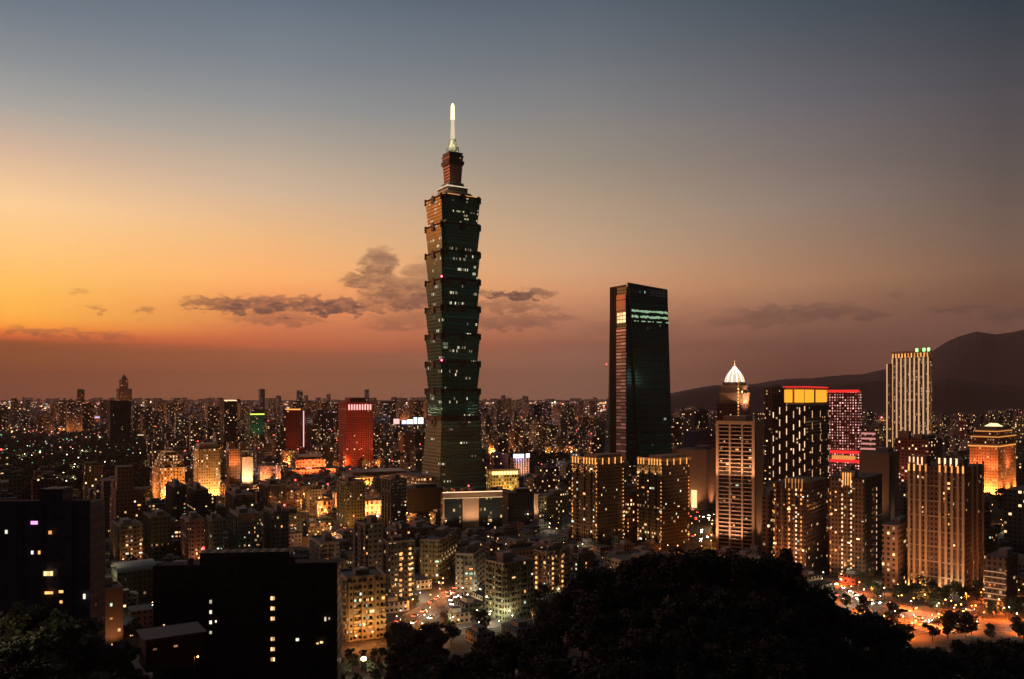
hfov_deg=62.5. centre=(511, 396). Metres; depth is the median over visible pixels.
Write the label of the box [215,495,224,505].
apartment block
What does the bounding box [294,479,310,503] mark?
apartment block
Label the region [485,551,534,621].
wide grey block
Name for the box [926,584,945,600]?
street tree
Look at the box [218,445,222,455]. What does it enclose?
town block
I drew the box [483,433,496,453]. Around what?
town block
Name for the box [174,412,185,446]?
town block
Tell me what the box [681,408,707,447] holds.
dark far block
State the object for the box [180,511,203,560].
rust foot block
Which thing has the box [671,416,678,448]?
town block
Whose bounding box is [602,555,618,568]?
apartment block
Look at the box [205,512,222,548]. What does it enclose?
grey twin block
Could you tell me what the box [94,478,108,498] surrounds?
apartment block
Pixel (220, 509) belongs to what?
house
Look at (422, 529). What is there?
apartment block
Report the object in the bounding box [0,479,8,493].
apartment block
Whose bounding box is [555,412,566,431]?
town block
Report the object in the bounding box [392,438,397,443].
town block
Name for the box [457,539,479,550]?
apartment block
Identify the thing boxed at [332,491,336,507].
lit gallery block
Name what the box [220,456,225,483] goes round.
town block
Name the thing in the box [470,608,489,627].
street tree
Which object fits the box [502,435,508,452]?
town block
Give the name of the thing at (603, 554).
house
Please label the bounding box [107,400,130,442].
black slab tower
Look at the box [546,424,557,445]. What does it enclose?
town block
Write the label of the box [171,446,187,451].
town block
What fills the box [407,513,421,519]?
house
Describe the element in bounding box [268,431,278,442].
town block
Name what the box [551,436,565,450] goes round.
town block
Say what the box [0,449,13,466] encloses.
apartment block
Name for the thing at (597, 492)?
residential tower
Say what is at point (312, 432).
town block
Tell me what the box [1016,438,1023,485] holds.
edge block
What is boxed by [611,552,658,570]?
apartment block
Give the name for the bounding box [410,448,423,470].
town block
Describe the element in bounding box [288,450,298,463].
town block
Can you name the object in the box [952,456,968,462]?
town block
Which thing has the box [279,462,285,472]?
town block
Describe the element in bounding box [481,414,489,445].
town block
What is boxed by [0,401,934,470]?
distant city lights
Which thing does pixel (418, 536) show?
house
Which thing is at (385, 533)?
apartment block
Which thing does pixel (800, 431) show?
crowned black tower
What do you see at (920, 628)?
boulevard
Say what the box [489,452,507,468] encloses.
town block
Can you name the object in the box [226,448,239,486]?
orange block
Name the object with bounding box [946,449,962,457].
town block
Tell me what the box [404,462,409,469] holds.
town block
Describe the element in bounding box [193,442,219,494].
gold grid block
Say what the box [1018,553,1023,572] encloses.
apartment block
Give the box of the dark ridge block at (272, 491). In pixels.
[259,478,285,511]
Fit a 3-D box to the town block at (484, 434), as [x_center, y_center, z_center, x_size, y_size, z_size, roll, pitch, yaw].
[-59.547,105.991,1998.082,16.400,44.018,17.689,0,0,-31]
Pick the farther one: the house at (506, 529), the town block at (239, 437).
the town block at (239, 437)
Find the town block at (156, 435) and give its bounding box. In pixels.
[153,433,164,440]
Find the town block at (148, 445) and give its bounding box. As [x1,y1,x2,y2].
[146,437,157,454]
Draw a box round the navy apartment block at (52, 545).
[0,486,104,643]
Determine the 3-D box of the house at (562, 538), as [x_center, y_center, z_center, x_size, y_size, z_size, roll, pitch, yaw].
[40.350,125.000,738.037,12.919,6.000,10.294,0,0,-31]
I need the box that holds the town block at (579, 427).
[575,423,583,430]
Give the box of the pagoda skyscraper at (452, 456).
[396,103,484,489]
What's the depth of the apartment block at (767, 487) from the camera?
724.81 m
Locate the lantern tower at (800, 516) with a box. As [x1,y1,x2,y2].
[773,476,826,570]
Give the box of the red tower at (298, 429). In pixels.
[286,409,310,453]
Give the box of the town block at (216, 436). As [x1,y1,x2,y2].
[214,431,219,441]
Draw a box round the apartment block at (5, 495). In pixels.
[0,490,16,499]
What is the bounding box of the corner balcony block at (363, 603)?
[341,566,385,641]
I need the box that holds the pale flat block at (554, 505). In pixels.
[534,489,570,521]
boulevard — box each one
[835,583,1017,632]
[898,597,1021,634]
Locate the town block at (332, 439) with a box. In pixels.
[327,435,337,444]
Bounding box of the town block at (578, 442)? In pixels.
[576,436,581,448]
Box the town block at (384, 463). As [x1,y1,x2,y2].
[380,456,397,467]
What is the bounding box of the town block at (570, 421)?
[567,414,573,430]
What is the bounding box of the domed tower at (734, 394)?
[717,360,751,420]
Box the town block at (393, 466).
[388,460,403,468]
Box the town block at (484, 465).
[483,462,486,488]
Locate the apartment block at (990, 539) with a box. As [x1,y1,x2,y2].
[984,510,997,555]
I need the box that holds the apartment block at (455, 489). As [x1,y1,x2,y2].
[446,487,461,491]
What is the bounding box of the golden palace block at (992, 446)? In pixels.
[968,423,1015,495]
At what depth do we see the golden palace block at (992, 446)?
1065.92 m
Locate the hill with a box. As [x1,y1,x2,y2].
[0,585,1013,678]
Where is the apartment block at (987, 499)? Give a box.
[984,492,992,512]
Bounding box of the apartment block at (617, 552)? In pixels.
[596,550,624,566]
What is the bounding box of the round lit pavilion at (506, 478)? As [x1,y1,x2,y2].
[486,468,519,489]
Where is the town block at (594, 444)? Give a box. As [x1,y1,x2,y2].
[587,433,601,453]
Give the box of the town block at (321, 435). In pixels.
[316,430,326,444]
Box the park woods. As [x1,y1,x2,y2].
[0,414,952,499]
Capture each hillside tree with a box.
[0,635,9,644]
[0,637,28,669]
[0,665,13,678]
[3,658,56,678]
[8,602,54,635]
[9,659,49,678]
[32,619,59,657]
[68,615,104,639]
[96,635,104,643]
[105,646,139,674]
[109,660,143,678]
[143,671,164,678]
[382,672,406,678]
[383,630,404,654]
[385,641,398,665]
[388,619,412,633]
[405,630,428,645]
[418,622,441,636]
[426,631,449,656]
[460,648,506,678]
[470,635,506,652]
[489,632,521,675]
[501,648,535,678]
[505,634,520,676]
[558,582,578,606]
[563,611,614,657]
[565,601,600,658]
[568,580,588,610]
[572,565,614,603]
[573,580,618,616]
[599,560,631,583]
[605,574,644,629]
[611,628,658,663]
[615,557,644,598]
[621,602,656,632]
[640,551,674,583]
[640,581,678,611]
[663,549,716,596]
[667,547,719,578]
[688,552,750,600]
[728,553,770,587]
[757,553,790,589]
[769,548,803,597]
[776,580,842,625]
[784,576,805,604]
[794,574,808,587]
[825,603,850,623]
[827,606,861,641]
[838,615,903,650]
[844,619,879,651]
[860,610,893,647]
[889,625,912,649]
[914,646,931,655]
[921,646,965,677]
[949,640,973,652]
[950,638,999,677]
[957,640,1019,672]
[962,640,1006,675]
[991,637,1017,671]
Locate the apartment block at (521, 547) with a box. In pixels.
[495,539,542,557]
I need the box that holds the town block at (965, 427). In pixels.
[959,418,972,440]
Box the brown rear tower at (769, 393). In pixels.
[764,385,783,480]
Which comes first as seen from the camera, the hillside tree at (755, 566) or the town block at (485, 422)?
the hillside tree at (755, 566)
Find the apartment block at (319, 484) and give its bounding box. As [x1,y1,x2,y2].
[311,481,331,488]
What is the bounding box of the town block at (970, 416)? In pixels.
[968,413,974,419]
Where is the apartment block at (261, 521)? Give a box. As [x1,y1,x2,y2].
[259,511,262,531]
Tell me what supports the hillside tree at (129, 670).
on the hill
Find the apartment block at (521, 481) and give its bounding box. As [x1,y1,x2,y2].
[519,477,523,486]
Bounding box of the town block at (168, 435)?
[165,431,172,442]
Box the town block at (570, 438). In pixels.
[565,433,575,447]
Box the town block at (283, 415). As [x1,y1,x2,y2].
[281,409,285,424]
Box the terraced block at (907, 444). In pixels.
[895,431,942,484]
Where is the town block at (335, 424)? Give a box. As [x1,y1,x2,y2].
[333,416,337,433]
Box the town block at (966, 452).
[963,448,968,454]
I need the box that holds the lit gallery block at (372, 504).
[365,496,380,515]
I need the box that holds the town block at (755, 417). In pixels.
[752,414,757,420]
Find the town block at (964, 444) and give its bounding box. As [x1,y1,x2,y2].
[960,439,971,450]
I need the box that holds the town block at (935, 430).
[932,425,938,436]
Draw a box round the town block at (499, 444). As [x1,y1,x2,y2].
[494,437,505,453]
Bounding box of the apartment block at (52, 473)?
[44,471,61,486]
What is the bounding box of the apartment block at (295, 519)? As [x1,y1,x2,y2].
[284,504,301,532]
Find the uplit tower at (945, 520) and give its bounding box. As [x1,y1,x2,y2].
[908,455,983,594]
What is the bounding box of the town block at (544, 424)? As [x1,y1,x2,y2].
[542,422,546,441]
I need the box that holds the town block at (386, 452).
[382,448,389,456]
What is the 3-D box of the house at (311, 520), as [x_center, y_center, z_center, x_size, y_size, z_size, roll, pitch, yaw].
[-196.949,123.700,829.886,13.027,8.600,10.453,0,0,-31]
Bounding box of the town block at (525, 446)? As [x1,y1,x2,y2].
[518,437,532,454]
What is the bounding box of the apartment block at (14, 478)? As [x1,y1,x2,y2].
[0,469,20,499]
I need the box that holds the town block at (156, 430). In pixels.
[153,428,160,433]
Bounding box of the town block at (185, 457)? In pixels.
[182,450,191,465]
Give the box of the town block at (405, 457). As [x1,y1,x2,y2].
[400,453,409,467]
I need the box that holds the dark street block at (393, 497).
[381,474,406,527]
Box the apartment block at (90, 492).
[87,484,94,498]
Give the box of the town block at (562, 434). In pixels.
[556,431,568,437]
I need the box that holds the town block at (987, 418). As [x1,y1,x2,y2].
[984,414,991,424]
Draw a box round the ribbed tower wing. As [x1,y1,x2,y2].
[886,364,891,446]
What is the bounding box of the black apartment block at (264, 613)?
[153,548,340,678]
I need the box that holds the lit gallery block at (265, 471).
[256,462,280,480]
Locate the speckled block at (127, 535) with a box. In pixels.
[111,517,142,561]
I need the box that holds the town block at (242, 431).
[240,430,244,441]
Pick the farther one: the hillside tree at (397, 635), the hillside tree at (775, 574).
the hillside tree at (397, 635)
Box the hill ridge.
[599,378,1023,415]
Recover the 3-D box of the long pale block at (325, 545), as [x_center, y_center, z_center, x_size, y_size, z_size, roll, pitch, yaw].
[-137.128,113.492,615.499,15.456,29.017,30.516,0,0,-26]
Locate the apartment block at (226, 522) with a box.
[224,515,227,530]
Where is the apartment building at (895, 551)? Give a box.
[882,515,907,587]
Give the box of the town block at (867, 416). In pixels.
[862,409,872,425]
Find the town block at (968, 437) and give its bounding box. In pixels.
[963,435,971,440]
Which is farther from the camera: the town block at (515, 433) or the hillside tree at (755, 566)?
the town block at (515, 433)
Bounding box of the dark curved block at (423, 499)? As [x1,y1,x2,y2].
[407,483,443,517]
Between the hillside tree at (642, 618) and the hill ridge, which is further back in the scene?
the hill ridge
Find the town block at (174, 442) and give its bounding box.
[167,438,182,450]
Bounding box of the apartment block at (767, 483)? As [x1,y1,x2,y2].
[763,478,771,494]
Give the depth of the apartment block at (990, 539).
623.71 m
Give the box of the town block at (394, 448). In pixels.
[390,445,397,452]
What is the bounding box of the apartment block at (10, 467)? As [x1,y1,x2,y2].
[0,464,19,474]
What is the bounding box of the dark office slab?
[220,400,236,452]
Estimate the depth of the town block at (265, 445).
1477.73 m
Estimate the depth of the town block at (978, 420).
1883.59 m
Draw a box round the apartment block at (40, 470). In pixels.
[34,466,53,478]
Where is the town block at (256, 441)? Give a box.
[254,439,260,446]
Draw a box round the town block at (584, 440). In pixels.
[582,435,587,445]
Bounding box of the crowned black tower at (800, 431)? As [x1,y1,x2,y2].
[771,386,830,491]
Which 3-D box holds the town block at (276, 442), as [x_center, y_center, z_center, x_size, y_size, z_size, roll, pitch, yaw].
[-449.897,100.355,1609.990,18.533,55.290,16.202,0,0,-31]
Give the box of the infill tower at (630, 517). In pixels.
[623,490,636,541]
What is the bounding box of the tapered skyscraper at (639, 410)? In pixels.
[606,282,671,465]
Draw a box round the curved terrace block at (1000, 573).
[984,547,1017,611]
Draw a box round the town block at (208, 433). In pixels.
[204,427,211,440]
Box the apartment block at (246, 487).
[238,485,254,508]
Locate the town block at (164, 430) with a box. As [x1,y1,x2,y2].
[161,427,169,433]
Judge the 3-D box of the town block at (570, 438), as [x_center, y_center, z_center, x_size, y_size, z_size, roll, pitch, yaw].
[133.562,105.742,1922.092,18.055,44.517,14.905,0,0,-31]
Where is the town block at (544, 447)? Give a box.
[541,445,550,453]
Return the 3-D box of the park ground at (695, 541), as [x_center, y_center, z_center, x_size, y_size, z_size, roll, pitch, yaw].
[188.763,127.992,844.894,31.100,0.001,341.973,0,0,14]
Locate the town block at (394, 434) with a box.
[389,430,397,440]
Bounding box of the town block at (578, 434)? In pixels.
[573,430,585,438]
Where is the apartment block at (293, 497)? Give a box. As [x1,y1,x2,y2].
[286,484,301,507]
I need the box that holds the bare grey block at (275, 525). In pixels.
[263,503,288,547]
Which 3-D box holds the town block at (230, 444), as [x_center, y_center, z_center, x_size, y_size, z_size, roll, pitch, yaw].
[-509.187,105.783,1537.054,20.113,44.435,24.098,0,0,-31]
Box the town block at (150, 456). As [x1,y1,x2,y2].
[148,454,152,469]
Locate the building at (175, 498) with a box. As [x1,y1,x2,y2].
[165,478,186,522]
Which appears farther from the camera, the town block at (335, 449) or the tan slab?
the town block at (335, 449)
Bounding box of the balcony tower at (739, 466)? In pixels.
[716,415,762,550]
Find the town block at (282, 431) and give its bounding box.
[279,423,285,449]
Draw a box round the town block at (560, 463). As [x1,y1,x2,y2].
[556,459,569,466]
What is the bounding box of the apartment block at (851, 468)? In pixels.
[838,466,858,473]
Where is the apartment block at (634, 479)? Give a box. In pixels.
[632,475,636,484]
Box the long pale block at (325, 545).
[309,531,338,558]
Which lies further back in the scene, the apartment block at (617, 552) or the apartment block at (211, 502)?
the apartment block at (211, 502)
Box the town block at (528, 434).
[526,430,530,442]
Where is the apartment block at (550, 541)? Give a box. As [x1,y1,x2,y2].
[544,539,569,546]
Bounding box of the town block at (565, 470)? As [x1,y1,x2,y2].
[559,462,570,486]
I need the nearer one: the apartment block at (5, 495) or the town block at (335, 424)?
the apartment block at (5, 495)
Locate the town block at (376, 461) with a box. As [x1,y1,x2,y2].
[373,458,381,466]
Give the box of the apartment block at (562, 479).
[554,475,568,486]
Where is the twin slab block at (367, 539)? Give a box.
[353,515,382,569]
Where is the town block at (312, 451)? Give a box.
[306,449,314,453]
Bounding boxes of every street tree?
[30,456,37,463]
[60,463,69,470]
[71,469,81,474]
[76,473,82,481]
[123,617,142,641]
[124,599,136,609]
[125,554,134,560]
[155,558,166,562]
[341,663,352,676]
[341,673,346,678]
[344,648,354,659]
[348,653,358,668]
[352,673,364,678]
[359,650,366,656]
[359,657,369,669]
[366,660,376,673]
[370,647,381,662]
[371,669,380,678]
[375,662,384,669]
[378,647,386,655]
[383,660,389,674]
[410,595,419,602]
[438,569,450,582]
[438,622,461,644]
[440,611,451,623]
[445,620,455,633]
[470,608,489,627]
[472,602,485,620]
[504,631,514,638]
[532,599,548,620]
[534,589,542,605]
[537,583,551,595]
[552,583,562,593]
[593,560,599,566]
[711,523,715,534]
[840,593,852,607]
[855,594,870,613]
[859,570,877,583]
[863,576,875,591]
[870,582,885,598]
[884,601,900,622]
[892,584,902,599]
[901,584,912,597]
[901,625,916,639]
[912,582,921,595]
[912,585,931,604]
[914,574,927,584]
[921,579,937,597]
[922,622,940,640]
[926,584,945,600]
[928,593,943,609]
[936,610,961,638]
[939,585,954,598]
[942,610,958,633]
[944,580,962,594]
[955,610,979,638]
[956,592,968,605]
[957,586,970,595]
[968,624,978,634]
[970,579,982,599]
[984,502,990,510]
[984,623,995,637]
[985,600,1000,616]
[993,524,1001,533]
[994,495,1003,504]
[995,487,1003,499]
[998,598,1014,616]
[1008,596,1023,615]
[1009,615,1023,636]
[1012,621,1023,642]
[1015,596,1023,613]
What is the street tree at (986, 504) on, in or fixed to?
on the park ground at (997, 516)
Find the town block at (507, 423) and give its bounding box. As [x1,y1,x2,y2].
[502,417,510,431]
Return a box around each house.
[73,489,77,495]
[105,539,108,550]
[105,551,109,560]
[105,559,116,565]
[105,566,110,575]
[105,575,122,645]
[123,588,138,609]
[123,617,138,638]
[128,604,152,626]
[144,486,151,497]
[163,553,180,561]
[171,539,179,551]
[216,504,224,517]
[220,484,225,494]
[223,531,227,536]
[223,537,227,548]
[253,480,261,484]
[255,503,258,511]
[260,537,262,547]
[286,477,297,482]
[289,529,301,546]
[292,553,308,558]
[294,506,307,511]
[294,547,308,555]
[302,512,315,521]
[303,522,321,536]
[304,518,319,524]
[308,473,320,478]
[308,478,318,483]
[316,515,333,523]
[318,522,330,531]
[319,468,329,477]
[321,509,336,517]
[322,475,334,481]
[322,493,331,504]
[327,473,337,478]
[332,556,346,568]
[333,460,339,465]
[335,466,345,477]
[336,529,352,549]
[338,538,348,550]
[339,549,346,557]
[342,551,352,567]
[362,459,369,466]
[366,490,379,497]
[371,476,381,490]
[386,594,408,613]
[387,522,397,528]
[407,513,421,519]
[407,517,426,524]
[415,533,423,547]
[415,547,419,572]
[415,575,431,589]
[418,519,430,525]
[431,509,440,524]
[442,606,470,623]
[448,527,460,534]
[454,595,483,611]
[461,528,477,538]
[465,624,494,644]
[467,534,486,541]
[469,526,488,535]
[471,590,484,605]
[481,539,502,555]
[486,528,503,539]
[496,536,514,542]
[498,524,515,534]
[501,538,514,548]
[501,618,535,639]
[508,521,524,529]
[518,530,534,537]
[520,524,539,532]
[520,536,539,541]
[521,474,531,484]
[530,518,550,528]
[531,606,537,618]
[533,539,547,547]
[543,595,557,603]
[549,535,567,543]
[559,528,570,539]
[561,519,570,525]
[563,523,570,529]
[568,544,580,551]
[577,538,598,549]
[586,566,601,571]
[591,544,610,554]
[601,551,610,558]
[607,535,628,545]
[614,540,636,551]
[631,545,653,552]
[640,539,660,551]
[640,550,652,553]
[716,546,737,557]
[733,550,758,557]
[745,545,761,554]
[745,554,760,559]
[799,569,821,581]
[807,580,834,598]
[838,569,865,584]
[985,492,994,500]
[998,537,1011,548]
[1018,572,1023,586]
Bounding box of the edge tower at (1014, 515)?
[1004,485,1023,553]
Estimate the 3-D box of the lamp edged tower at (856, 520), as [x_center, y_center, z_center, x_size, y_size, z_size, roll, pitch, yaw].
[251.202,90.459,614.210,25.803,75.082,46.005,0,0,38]
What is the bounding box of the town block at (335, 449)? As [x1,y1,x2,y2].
[334,442,337,456]
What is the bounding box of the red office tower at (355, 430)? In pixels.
[338,398,372,466]
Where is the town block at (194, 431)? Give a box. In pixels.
[189,420,200,453]
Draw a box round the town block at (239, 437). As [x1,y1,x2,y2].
[237,432,242,447]
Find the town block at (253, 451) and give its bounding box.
[250,447,259,474]
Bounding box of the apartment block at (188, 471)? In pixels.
[184,466,192,483]
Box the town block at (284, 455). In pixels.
[281,448,289,462]
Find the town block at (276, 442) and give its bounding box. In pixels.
[270,435,281,461]
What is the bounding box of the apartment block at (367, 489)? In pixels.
[365,487,377,495]
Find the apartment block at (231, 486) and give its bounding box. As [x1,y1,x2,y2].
[224,484,236,504]
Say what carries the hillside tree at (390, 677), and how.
on the hill
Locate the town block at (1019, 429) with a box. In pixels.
[1013,421,1023,441]
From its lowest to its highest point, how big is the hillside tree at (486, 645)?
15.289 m
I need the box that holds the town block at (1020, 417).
[1016,412,1023,420]
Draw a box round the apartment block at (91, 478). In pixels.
[83,462,101,498]
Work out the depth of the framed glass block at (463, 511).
805.39 m
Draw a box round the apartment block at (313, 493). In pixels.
[305,485,321,508]
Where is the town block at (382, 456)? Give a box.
[376,455,386,458]
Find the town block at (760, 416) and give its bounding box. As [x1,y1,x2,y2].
[758,410,763,453]
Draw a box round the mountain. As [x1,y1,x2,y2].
[599,330,1023,409]
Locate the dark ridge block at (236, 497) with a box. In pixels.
[225,487,253,514]
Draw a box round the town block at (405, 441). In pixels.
[398,430,413,453]
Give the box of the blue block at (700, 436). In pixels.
[684,428,714,447]
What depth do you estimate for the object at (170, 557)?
636.96 m
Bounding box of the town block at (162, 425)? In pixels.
[160,423,167,427]
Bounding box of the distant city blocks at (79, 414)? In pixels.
[0,389,1023,441]
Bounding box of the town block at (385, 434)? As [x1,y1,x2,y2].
[382,430,390,439]
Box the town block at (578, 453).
[570,451,587,465]
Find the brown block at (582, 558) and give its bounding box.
[570,547,593,572]
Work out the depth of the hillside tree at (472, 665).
221.34 m
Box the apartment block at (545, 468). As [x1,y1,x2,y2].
[534,463,559,476]
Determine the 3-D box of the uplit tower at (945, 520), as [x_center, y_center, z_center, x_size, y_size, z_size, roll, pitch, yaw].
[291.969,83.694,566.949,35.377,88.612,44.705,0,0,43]
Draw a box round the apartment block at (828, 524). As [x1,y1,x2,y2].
[827,492,829,557]
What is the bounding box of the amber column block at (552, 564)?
[534,541,569,595]
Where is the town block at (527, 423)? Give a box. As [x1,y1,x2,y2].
[523,416,531,436]
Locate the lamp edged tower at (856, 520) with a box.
[830,470,881,575]
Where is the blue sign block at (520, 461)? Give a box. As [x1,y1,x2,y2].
[510,454,529,476]
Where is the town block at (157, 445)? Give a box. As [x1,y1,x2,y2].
[151,440,165,453]
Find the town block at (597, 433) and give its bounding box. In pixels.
[588,429,603,452]
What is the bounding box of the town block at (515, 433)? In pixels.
[509,427,524,453]
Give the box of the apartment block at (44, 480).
[32,473,60,499]
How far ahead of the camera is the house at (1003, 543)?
647.08 m
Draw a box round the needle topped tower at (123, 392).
[116,375,131,400]
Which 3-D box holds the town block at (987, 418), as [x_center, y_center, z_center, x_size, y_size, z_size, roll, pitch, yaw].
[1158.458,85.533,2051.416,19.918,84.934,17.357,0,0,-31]
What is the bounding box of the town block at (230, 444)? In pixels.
[225,442,234,452]
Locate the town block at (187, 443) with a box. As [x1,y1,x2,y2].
[186,435,188,451]
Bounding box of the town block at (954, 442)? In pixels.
[947,437,960,450]
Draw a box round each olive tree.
[0,600,41,635]
[0,613,31,639]
[2,626,61,666]
[24,607,68,641]
[46,615,94,673]
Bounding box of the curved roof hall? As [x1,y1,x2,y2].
[111,559,155,600]
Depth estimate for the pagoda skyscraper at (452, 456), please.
1093.70 m
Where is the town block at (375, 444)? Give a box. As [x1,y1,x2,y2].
[373,431,378,459]
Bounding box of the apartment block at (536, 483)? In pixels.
[526,474,546,493]
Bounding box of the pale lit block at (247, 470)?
[241,456,252,486]
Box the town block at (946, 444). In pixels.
[943,437,948,450]
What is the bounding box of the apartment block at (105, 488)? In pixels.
[100,476,114,535]
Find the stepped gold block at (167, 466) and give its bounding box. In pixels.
[152,451,184,499]
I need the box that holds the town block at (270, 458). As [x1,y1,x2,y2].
[259,455,278,463]
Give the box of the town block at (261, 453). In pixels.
[254,447,271,476]
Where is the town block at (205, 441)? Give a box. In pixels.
[200,439,212,442]
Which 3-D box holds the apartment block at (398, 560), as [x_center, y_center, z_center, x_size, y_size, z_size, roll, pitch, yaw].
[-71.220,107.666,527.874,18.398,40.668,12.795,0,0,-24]
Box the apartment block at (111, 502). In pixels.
[109,478,114,539]
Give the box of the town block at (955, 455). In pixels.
[949,452,963,457]
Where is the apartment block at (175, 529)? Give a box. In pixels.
[171,517,179,539]
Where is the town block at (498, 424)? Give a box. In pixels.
[493,410,504,436]
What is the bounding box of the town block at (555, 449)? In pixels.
[552,446,563,456]
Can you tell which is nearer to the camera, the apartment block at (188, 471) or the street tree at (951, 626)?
the street tree at (951, 626)
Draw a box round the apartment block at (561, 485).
[549,482,570,492]
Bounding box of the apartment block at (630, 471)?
[624,461,636,483]
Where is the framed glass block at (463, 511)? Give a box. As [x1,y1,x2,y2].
[441,491,501,530]
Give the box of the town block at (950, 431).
[947,426,953,436]
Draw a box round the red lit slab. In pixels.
[827,390,861,475]
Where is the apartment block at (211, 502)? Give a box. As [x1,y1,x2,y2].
[208,493,215,511]
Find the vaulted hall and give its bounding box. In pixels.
[283,454,337,477]
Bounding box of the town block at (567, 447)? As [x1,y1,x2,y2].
[564,445,576,451]
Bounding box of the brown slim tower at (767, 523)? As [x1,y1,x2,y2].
[762,489,772,558]
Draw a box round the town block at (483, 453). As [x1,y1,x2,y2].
[481,447,485,460]
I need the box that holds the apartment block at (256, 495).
[254,489,258,502]
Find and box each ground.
[0,400,1023,644]
[0,434,145,499]
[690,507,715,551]
[991,501,1003,539]
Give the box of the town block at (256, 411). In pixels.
[250,410,262,412]
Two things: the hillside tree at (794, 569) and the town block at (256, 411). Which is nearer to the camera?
the hillside tree at (794, 569)
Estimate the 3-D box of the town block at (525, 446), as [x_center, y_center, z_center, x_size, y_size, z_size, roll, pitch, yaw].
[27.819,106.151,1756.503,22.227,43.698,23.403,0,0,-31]
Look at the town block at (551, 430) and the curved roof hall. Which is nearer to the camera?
the curved roof hall
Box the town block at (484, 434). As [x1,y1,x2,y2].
[482,432,488,448]
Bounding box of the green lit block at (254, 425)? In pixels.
[245,413,264,448]
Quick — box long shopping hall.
[341,468,421,484]
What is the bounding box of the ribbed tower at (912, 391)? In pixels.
[892,348,931,450]
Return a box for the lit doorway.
[691,490,696,507]
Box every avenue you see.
[292,515,380,554]
[386,585,460,628]
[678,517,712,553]
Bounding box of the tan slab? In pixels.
[859,447,898,523]
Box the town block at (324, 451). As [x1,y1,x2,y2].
[315,444,332,465]
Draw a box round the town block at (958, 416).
[954,412,967,436]
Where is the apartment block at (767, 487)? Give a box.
[765,485,772,493]
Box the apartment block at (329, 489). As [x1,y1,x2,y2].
[322,483,336,493]
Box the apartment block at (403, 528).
[388,521,414,539]
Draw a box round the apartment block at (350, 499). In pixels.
[337,476,364,527]
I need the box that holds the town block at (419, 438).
[413,430,425,449]
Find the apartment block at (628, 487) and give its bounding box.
[624,482,636,494]
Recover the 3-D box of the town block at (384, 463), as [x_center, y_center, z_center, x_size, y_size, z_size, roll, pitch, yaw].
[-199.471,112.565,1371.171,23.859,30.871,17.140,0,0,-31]
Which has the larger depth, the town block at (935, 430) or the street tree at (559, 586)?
the town block at (935, 430)
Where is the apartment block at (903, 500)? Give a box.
[899,478,907,519]
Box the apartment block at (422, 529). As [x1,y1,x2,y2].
[409,520,434,535]
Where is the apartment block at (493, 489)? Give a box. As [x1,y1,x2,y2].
[486,487,499,490]
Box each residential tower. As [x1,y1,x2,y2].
[571,453,624,544]
[637,453,690,547]
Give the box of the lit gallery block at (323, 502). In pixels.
[316,496,330,515]
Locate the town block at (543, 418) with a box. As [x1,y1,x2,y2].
[540,416,548,425]
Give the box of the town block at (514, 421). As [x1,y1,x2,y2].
[511,409,518,427]
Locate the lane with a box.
[375,623,500,644]
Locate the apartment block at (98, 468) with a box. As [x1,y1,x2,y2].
[93,461,102,477]
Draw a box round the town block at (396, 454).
[389,450,403,464]
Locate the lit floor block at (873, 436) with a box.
[861,423,885,451]
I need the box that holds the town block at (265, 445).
[258,441,271,451]
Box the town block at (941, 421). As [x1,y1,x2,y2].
[936,413,946,436]
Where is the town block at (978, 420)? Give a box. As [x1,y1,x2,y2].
[973,414,984,434]
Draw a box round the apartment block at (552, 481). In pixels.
[541,474,557,491]
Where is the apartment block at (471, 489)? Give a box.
[462,485,477,491]
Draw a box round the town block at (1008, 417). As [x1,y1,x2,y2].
[1001,409,1012,433]
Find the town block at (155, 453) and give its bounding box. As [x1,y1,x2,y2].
[152,450,162,464]
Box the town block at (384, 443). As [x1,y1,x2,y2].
[379,439,391,454]
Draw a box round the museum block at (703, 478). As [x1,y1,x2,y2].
[677,445,715,509]
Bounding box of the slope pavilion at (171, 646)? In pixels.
[136,621,206,672]
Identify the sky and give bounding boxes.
[0,0,1023,399]
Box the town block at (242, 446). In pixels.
[238,442,246,470]
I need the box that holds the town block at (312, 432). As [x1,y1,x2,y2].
[311,424,314,440]
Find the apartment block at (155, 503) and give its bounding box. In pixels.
[145,498,164,510]
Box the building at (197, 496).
[187,482,207,535]
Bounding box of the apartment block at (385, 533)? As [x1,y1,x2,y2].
[383,525,392,538]
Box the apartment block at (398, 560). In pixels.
[382,534,414,601]
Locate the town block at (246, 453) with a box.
[242,448,253,456]
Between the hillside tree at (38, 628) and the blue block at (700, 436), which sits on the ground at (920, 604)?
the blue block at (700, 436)
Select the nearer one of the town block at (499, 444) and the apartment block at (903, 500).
the apartment block at (903, 500)
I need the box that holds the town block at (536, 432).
[531,419,541,453]
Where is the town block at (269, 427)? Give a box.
[265,420,274,442]
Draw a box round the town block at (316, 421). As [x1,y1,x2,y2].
[311,416,321,434]
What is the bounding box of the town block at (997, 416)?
[989,410,1002,425]
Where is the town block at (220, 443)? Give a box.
[214,441,223,452]
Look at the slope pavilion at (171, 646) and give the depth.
239.84 m
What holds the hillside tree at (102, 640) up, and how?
on the hill
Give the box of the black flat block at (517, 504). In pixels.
[502,487,533,523]
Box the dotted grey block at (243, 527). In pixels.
[228,505,259,548]
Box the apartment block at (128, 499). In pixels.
[113,465,144,521]
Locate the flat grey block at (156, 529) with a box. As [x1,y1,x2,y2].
[141,509,170,559]
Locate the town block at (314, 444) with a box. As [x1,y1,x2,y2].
[311,441,319,448]
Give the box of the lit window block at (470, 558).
[455,541,485,595]
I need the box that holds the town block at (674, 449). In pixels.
[672,446,680,453]

